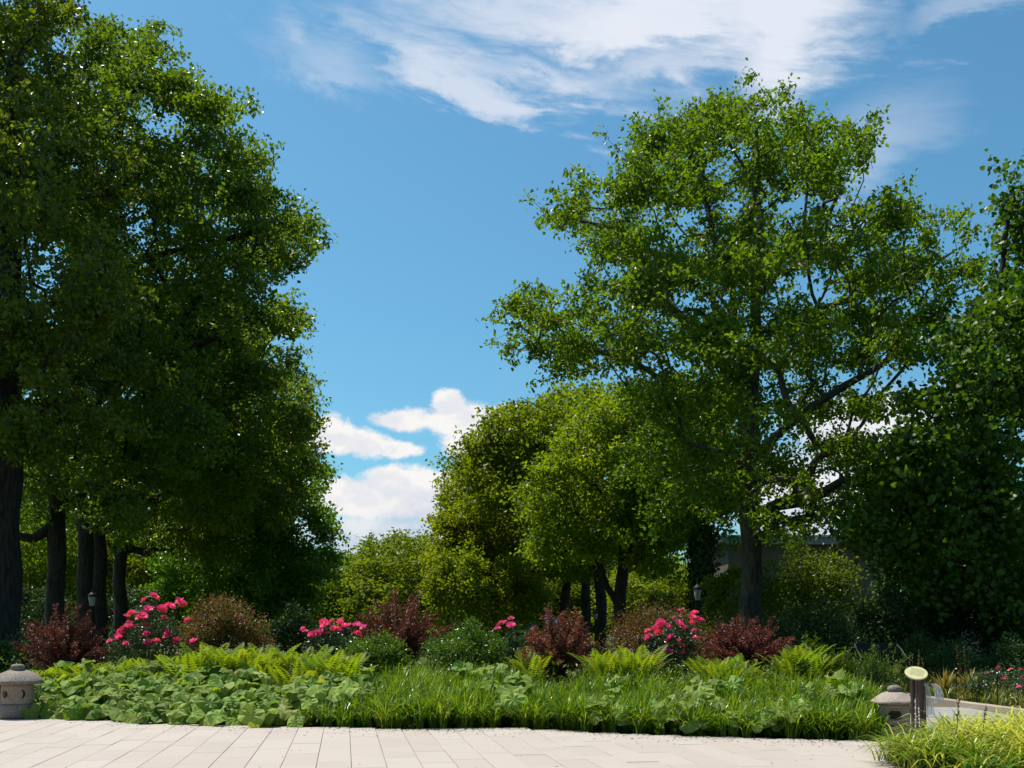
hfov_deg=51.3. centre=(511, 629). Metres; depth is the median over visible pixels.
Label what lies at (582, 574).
lime tree
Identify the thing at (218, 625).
abelia shrub
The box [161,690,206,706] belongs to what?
butterbur plant
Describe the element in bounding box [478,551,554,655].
bush
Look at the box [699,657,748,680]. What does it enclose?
fern plant
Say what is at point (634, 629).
abelia shrub
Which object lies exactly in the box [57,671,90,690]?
butterbur plant
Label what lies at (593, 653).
fern plant
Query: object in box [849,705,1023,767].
golden grass
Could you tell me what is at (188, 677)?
butterbur plant
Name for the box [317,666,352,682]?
fern plant
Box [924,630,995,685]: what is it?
bush
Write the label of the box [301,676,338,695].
butterbur plant
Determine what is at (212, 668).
butterbur plant
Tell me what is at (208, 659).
fern plant
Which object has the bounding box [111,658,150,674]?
fern plant
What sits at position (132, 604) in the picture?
bush
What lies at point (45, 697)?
butterbur plant
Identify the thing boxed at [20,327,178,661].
oak tree
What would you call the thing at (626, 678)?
butterbur plant
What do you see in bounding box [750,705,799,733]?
butterbur plant
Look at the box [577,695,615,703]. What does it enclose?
butterbur plant
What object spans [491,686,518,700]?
butterbur plant
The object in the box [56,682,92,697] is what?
butterbur plant
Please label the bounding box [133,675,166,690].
butterbur plant
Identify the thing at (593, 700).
butterbur plant
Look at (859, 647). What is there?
bench
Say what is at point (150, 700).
butterbur plant
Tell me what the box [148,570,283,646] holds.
broadleaf tree
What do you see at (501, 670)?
butterbur plant
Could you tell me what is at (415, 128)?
sky
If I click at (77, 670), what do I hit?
fern plant
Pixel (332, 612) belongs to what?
broadleaf tree
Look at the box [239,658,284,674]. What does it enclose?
fern plant
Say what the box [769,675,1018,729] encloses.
path
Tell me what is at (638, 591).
broadleaf tree
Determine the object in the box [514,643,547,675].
spirea shrub
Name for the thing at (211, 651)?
fern plant
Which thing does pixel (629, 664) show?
fern plant
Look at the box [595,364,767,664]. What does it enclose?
lime tree
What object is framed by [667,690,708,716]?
butterbur plant
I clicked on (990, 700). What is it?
border grass
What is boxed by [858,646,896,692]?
leafy perennial
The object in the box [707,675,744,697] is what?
butterbur plant
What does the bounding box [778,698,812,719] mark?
butterbur plant
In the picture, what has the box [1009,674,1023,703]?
rose bush
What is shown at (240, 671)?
butterbur plant
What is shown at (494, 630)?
woodland
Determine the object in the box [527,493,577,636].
lime tree
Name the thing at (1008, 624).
bush
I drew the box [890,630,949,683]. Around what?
bush
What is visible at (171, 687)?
butterbur plant
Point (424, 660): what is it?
ground
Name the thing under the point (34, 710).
butterbur plant
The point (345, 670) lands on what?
fern plant
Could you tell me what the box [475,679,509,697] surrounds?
butterbur plant
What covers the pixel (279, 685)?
butterbur plant
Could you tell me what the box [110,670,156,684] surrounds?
butterbur plant
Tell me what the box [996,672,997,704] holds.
garden stake
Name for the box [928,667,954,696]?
spiky plant
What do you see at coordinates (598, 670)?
fern plant
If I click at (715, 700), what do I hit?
butterbur plant
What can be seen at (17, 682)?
stone lantern
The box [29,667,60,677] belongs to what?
fern plant
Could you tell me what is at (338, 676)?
butterbur plant
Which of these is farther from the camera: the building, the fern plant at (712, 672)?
the building
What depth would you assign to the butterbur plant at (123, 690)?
19.44 m
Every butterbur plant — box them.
[19,700,61,718]
[34,680,58,701]
[37,691,68,707]
[39,673,60,685]
[47,663,74,677]
[50,701,80,719]
[53,693,91,705]
[56,658,91,672]
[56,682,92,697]
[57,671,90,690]
[57,702,105,720]
[75,690,110,704]
[76,660,108,674]
[82,676,113,695]
[84,671,105,686]
[85,663,114,672]
[85,700,119,720]
[96,680,150,701]
[97,667,124,683]
[103,689,133,702]
[105,674,149,685]
[109,699,140,722]
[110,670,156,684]
[115,662,138,672]
[124,704,176,723]
[129,678,159,701]
[130,693,155,702]
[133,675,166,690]
[135,656,174,675]
[137,694,170,711]
[152,679,200,693]
[154,682,189,697]
[154,702,191,724]
[157,663,188,684]
[161,686,194,698]
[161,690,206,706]
[175,663,192,677]
[176,669,209,684]
[184,672,225,691]
[186,708,226,723]
[187,692,237,719]
[194,679,228,698]
[199,705,245,725]
[200,660,232,680]
[212,679,260,696]
[216,667,239,692]
[224,696,256,717]
[227,689,261,709]
[234,659,270,687]
[237,700,287,727]
[240,666,273,688]
[248,681,285,696]
[255,685,286,703]
[256,696,293,709]
[258,703,307,727]
[280,682,319,710]
[289,676,316,687]
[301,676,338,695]
[301,684,337,718]
[303,670,335,684]
[318,670,338,684]
[323,683,357,709]
[328,677,378,701]
[334,672,348,684]
[353,664,381,689]
[451,660,476,677]
[462,667,500,688]
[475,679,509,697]
[482,663,508,684]
[486,688,529,719]
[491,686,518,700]
[503,670,531,686]
[504,684,546,699]
[577,694,611,725]
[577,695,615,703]
[587,703,633,732]
[607,674,653,697]
[648,694,681,712]
[651,700,696,728]
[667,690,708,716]
[679,706,716,733]
[681,674,716,706]
[699,694,727,717]
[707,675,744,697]
[725,709,768,727]
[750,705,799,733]
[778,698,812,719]
[792,682,828,713]
[816,668,844,695]
[821,679,867,702]
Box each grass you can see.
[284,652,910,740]
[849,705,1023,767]
[891,674,1023,707]
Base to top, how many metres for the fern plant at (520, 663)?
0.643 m
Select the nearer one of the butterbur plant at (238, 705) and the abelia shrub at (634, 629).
the butterbur plant at (238, 705)
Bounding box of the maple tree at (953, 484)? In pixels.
[803,148,1023,677]
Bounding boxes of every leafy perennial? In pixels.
[786,654,814,683]
[801,631,829,659]
[815,644,846,679]
[838,644,870,681]
[848,642,917,690]
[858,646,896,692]
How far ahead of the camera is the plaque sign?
14.47 m
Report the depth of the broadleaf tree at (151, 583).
93.93 m
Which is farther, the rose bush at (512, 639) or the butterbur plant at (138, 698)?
the rose bush at (512, 639)
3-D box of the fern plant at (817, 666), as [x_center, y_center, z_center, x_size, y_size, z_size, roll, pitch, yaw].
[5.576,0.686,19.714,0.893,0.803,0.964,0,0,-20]
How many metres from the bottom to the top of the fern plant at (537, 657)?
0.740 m
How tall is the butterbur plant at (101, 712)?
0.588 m
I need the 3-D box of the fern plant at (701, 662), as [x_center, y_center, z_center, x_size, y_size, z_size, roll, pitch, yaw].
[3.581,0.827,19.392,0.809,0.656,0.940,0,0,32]
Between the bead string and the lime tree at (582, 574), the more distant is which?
the lime tree at (582, 574)
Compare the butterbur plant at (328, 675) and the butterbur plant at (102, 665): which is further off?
the butterbur plant at (102, 665)
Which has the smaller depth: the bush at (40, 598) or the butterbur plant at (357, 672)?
the butterbur plant at (357, 672)
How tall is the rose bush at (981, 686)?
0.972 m
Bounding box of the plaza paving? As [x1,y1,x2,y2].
[0,718,909,767]
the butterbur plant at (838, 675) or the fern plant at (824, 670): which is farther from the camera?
the fern plant at (824, 670)
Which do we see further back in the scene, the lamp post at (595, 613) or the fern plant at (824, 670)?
the lamp post at (595, 613)
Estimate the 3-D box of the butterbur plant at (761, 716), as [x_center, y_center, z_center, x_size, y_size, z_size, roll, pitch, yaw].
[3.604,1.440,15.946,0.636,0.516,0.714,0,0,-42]
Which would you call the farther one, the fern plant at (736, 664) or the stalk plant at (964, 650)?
the stalk plant at (964, 650)
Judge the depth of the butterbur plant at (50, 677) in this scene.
20.89 m
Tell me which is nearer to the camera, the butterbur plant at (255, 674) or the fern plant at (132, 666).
the butterbur plant at (255, 674)
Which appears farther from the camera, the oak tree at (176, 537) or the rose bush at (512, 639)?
the oak tree at (176, 537)
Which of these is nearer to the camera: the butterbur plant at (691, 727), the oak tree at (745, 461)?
the butterbur plant at (691, 727)
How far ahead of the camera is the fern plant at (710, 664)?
19.15 m
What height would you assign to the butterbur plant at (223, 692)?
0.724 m
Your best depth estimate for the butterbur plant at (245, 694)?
18.32 m
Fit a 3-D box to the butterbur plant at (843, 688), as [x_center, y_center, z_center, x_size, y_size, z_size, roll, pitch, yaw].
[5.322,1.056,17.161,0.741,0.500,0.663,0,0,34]
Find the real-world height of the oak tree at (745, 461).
22.080 m
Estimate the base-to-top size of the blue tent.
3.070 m
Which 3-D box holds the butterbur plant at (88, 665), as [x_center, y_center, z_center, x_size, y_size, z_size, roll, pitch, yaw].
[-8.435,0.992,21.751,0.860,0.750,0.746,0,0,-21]
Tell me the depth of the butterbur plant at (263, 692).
18.41 m
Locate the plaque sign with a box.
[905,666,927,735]
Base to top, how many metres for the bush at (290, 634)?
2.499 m
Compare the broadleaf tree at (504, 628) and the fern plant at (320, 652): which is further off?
the broadleaf tree at (504, 628)
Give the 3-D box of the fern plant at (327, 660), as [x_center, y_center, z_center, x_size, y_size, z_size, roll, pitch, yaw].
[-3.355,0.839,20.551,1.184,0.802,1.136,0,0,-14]
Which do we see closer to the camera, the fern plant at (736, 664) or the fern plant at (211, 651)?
the fern plant at (736, 664)
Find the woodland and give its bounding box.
[21,548,686,639]
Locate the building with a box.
[681,535,942,650]
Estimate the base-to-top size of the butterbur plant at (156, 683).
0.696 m
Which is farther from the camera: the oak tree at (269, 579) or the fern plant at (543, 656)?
the oak tree at (269, 579)
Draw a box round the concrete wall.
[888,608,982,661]
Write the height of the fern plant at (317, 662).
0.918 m
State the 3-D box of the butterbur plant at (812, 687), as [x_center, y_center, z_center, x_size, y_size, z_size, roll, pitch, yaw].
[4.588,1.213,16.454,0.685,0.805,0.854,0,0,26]
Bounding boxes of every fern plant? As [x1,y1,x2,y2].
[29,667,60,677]
[46,663,78,677]
[54,665,94,677]
[63,670,107,677]
[67,662,126,675]
[74,661,128,674]
[93,656,129,672]
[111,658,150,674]
[126,656,170,693]
[134,669,174,676]
[139,654,182,674]
[151,648,210,678]
[164,652,196,664]
[166,655,210,671]
[178,643,236,666]
[180,643,243,666]
[188,644,253,661]
[198,642,254,657]
[198,645,251,670]
[214,650,285,670]
[216,647,266,677]
[216,647,274,671]
[233,657,277,672]
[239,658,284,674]
[247,643,301,684]
[253,646,319,681]
[253,654,291,684]
[256,646,295,663]
[265,664,301,684]
[274,655,322,682]
[286,654,338,669]
[287,646,333,675]
[289,645,334,664]
[290,654,347,676]
[300,649,358,676]
[307,652,366,674]
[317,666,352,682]
[318,656,376,682]
[319,645,369,679]
[506,651,562,685]
[509,655,552,680]
[514,650,562,684]
[568,648,629,679]
[577,649,626,673]
[581,648,617,677]
[594,655,627,678]
[607,652,650,676]
[611,648,653,677]
[614,645,671,676]
[628,653,671,680]
[681,656,727,681]
[688,657,734,679]
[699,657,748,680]
[708,653,760,677]
[712,656,758,676]
[755,651,817,680]
[775,643,835,672]
[782,645,821,664]
[785,644,842,680]
[798,652,842,675]
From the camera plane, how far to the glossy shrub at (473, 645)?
21.93 m
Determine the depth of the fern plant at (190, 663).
20.66 m
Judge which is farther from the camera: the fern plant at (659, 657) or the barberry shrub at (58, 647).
the barberry shrub at (58, 647)
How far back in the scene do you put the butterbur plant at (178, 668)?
20.65 m
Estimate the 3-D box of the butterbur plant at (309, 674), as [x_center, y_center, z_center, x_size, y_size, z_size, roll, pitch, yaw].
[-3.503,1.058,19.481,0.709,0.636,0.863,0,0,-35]
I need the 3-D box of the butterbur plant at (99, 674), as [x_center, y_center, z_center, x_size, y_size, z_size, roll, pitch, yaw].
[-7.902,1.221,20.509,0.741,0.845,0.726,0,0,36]
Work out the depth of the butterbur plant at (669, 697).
16.97 m
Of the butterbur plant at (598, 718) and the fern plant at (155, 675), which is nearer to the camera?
the butterbur plant at (598, 718)
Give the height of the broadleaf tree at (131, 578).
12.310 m
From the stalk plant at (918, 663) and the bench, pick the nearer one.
the stalk plant at (918, 663)
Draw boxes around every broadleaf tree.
[19,499,77,648]
[20,524,160,643]
[77,522,205,646]
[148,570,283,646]
[271,546,420,636]
[319,527,501,648]
[469,579,579,641]
[492,563,647,642]
[570,557,691,642]
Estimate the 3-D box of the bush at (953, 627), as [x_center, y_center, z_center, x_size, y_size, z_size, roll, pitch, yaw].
[12.724,0.128,32.050,2.903,2.957,2.510,0,0,-17]
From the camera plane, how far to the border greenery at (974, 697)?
22.70 m
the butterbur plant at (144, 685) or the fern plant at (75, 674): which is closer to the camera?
the butterbur plant at (144, 685)
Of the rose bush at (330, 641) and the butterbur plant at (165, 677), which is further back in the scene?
the rose bush at (330, 641)
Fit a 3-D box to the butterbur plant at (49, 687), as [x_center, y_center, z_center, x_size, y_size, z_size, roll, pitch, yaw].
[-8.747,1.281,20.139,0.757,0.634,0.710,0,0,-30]
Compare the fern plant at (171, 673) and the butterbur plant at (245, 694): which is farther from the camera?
the fern plant at (171, 673)
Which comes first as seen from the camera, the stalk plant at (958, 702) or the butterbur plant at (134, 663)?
the stalk plant at (958, 702)
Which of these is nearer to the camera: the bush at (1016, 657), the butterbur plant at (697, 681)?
the butterbur plant at (697, 681)
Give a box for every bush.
[0,626,43,670]
[19,584,76,648]
[101,592,197,662]
[106,581,180,652]
[249,598,343,655]
[300,618,366,660]
[337,610,388,664]
[417,541,499,644]
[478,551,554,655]
[494,616,534,669]
[632,588,686,642]
[641,607,704,682]
[700,563,741,656]
[721,532,874,650]
[760,592,878,673]
[847,585,926,680]
[867,546,937,656]
[889,591,981,679]
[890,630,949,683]
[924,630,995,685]
[955,660,1023,701]
[966,582,1023,674]
[983,630,1023,686]
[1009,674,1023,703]
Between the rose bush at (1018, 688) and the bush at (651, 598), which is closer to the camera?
the rose bush at (1018, 688)
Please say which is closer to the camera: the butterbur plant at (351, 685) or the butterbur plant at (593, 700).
the butterbur plant at (593, 700)
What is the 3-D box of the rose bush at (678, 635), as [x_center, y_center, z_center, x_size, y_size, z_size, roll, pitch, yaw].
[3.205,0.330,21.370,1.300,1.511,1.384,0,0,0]
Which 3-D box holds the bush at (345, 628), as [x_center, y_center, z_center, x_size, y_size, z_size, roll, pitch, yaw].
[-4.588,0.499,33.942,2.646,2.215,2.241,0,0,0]
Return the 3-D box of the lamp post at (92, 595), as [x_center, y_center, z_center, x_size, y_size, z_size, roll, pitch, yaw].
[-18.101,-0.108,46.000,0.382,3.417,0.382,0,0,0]
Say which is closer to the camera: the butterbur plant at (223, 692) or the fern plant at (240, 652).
the butterbur plant at (223, 692)
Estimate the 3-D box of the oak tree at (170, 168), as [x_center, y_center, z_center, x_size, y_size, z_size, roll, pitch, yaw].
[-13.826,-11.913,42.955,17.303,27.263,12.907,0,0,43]
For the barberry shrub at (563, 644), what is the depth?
21.02 m
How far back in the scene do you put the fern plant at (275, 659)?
20.68 m
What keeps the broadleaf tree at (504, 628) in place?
on the ground at (424, 660)
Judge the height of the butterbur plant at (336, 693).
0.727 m
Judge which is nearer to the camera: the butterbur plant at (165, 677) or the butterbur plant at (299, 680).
the butterbur plant at (299, 680)
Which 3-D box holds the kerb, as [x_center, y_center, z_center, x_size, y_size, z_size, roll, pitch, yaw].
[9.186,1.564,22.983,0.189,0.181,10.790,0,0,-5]
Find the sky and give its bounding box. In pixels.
[0,0,1023,629]
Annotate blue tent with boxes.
[525,614,560,632]
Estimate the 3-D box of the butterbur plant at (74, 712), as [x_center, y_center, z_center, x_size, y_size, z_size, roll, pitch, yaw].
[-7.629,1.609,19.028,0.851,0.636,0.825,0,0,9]
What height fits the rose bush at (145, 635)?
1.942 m
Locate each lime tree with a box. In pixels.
[410,472,550,633]
[425,375,617,655]
[499,376,716,654]
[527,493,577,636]
[556,487,639,655]
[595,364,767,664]
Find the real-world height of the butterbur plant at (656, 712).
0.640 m
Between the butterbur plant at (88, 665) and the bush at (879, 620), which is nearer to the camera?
the butterbur plant at (88, 665)
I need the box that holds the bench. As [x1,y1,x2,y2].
[854,643,906,691]
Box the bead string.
[915,698,915,727]
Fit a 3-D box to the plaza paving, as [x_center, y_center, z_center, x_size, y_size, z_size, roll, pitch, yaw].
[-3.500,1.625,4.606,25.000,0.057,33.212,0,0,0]
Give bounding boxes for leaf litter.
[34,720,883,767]
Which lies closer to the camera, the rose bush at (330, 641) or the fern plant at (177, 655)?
the fern plant at (177, 655)
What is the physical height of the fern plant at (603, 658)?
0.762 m
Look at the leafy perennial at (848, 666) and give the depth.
20.93 m
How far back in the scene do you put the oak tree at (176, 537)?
59.55 m
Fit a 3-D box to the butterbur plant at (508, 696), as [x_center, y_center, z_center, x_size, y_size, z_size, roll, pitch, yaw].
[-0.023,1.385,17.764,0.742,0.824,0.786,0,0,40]
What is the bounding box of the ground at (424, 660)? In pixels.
[21,631,1021,678]
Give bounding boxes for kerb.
[907,693,1023,716]
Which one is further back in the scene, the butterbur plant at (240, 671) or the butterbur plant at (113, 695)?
the butterbur plant at (240, 671)
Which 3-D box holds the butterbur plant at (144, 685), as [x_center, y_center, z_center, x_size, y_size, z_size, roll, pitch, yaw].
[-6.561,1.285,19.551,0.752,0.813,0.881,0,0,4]
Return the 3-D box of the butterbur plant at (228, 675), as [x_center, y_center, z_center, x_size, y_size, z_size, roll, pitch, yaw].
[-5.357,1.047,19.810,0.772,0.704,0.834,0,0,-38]
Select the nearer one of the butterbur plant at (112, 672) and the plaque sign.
the plaque sign
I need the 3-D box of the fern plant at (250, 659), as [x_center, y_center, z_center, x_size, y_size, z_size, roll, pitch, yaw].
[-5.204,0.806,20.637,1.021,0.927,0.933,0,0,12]
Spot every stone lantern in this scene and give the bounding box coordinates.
[0,664,43,718]
[870,685,910,738]
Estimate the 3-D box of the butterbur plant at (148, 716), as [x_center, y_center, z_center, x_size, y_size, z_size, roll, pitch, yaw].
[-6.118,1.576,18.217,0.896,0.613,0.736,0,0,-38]
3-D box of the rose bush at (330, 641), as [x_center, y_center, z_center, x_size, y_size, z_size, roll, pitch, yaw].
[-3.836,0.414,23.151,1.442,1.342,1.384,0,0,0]
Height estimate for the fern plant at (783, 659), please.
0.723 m
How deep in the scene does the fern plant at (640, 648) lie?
20.10 m
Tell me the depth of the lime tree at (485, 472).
57.51 m
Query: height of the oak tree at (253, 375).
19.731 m
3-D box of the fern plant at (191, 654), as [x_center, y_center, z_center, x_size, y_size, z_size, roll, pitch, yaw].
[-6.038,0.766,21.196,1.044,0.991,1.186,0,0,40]
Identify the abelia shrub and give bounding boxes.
[169,591,277,663]
[594,594,722,674]
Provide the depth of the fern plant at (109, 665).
21.27 m
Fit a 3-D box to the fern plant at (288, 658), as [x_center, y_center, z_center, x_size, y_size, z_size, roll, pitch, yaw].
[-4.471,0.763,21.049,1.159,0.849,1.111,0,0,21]
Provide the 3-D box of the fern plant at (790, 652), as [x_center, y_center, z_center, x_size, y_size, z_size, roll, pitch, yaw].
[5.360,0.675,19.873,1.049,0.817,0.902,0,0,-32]
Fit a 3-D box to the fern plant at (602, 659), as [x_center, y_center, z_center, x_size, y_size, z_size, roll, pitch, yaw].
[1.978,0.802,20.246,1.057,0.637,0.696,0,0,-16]
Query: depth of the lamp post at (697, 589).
41.91 m
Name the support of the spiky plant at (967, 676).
on the border soil
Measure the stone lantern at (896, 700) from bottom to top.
0.787 m
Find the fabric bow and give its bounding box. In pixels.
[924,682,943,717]
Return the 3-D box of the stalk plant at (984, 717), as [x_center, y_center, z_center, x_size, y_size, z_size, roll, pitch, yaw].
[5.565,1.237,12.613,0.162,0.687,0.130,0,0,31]
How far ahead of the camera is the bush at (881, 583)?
43.72 m
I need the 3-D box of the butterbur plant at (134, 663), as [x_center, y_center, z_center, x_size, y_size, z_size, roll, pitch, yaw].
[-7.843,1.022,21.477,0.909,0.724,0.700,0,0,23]
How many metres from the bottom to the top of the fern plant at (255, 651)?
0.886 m
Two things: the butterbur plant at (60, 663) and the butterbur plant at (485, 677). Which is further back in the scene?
the butterbur plant at (60, 663)
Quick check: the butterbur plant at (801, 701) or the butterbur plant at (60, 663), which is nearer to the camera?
the butterbur plant at (801, 701)
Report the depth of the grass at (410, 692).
17.39 m
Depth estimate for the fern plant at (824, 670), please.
20.04 m
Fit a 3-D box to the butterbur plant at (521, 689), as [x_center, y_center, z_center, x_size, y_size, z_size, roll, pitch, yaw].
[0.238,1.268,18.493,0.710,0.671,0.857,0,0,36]
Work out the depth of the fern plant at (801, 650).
19.65 m
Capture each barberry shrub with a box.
[11,600,120,671]
[347,586,453,668]
[516,602,599,683]
[698,614,795,680]
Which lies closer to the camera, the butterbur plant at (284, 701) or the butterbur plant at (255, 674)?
the butterbur plant at (284, 701)
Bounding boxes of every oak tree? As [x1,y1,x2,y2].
[0,0,180,671]
[1,10,338,670]
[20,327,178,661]
[70,266,326,663]
[106,372,334,657]
[130,460,356,652]
[475,57,1004,678]
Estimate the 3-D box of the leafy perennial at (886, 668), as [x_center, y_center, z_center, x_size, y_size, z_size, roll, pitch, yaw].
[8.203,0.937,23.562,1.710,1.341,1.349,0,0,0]
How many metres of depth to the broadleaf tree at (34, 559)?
80.77 m
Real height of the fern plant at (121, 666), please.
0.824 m
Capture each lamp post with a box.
[88,588,96,642]
[592,609,598,653]
[693,579,701,664]
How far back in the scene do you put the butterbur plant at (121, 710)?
18.43 m
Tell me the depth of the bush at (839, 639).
28.99 m
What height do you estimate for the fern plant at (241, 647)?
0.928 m
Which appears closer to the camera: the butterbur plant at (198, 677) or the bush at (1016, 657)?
the butterbur plant at (198, 677)
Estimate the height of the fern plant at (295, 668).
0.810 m
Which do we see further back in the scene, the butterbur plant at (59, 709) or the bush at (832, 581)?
the bush at (832, 581)
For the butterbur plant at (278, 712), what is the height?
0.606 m
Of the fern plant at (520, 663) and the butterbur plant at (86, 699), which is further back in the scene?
the fern plant at (520, 663)
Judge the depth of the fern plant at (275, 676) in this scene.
19.76 m
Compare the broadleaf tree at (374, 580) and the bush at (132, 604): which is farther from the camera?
the broadleaf tree at (374, 580)
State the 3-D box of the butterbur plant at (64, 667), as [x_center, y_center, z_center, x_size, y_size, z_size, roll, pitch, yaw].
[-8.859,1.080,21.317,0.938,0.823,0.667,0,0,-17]
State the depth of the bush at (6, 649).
25.72 m
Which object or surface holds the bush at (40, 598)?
on the ground at (424, 660)
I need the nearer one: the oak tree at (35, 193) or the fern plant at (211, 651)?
the fern plant at (211, 651)
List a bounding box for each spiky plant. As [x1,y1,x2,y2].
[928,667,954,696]
[948,668,989,687]
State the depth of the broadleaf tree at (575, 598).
100.09 m
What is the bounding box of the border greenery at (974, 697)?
[885,675,1021,706]
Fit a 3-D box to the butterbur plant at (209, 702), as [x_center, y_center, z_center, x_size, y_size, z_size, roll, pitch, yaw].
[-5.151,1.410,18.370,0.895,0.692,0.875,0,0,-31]
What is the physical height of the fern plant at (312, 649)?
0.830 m
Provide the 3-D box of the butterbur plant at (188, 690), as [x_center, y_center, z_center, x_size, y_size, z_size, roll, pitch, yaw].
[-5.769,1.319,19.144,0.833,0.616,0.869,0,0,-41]
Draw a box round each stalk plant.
[892,652,923,714]
[952,697,960,732]
[955,645,966,690]
[981,706,986,737]
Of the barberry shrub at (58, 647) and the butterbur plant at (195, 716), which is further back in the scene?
the barberry shrub at (58, 647)
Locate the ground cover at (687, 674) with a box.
[0,650,907,737]
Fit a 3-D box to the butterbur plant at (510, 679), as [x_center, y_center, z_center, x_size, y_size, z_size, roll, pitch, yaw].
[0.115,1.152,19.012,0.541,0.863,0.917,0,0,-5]
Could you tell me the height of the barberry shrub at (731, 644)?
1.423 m
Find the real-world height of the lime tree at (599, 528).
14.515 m
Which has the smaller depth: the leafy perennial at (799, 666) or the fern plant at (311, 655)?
the leafy perennial at (799, 666)
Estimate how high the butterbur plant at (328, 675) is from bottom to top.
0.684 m
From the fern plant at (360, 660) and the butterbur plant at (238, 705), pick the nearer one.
the butterbur plant at (238, 705)
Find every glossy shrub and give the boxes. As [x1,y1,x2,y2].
[335,626,414,678]
[420,610,508,673]
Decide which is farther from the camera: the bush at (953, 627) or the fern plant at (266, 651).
the bush at (953, 627)

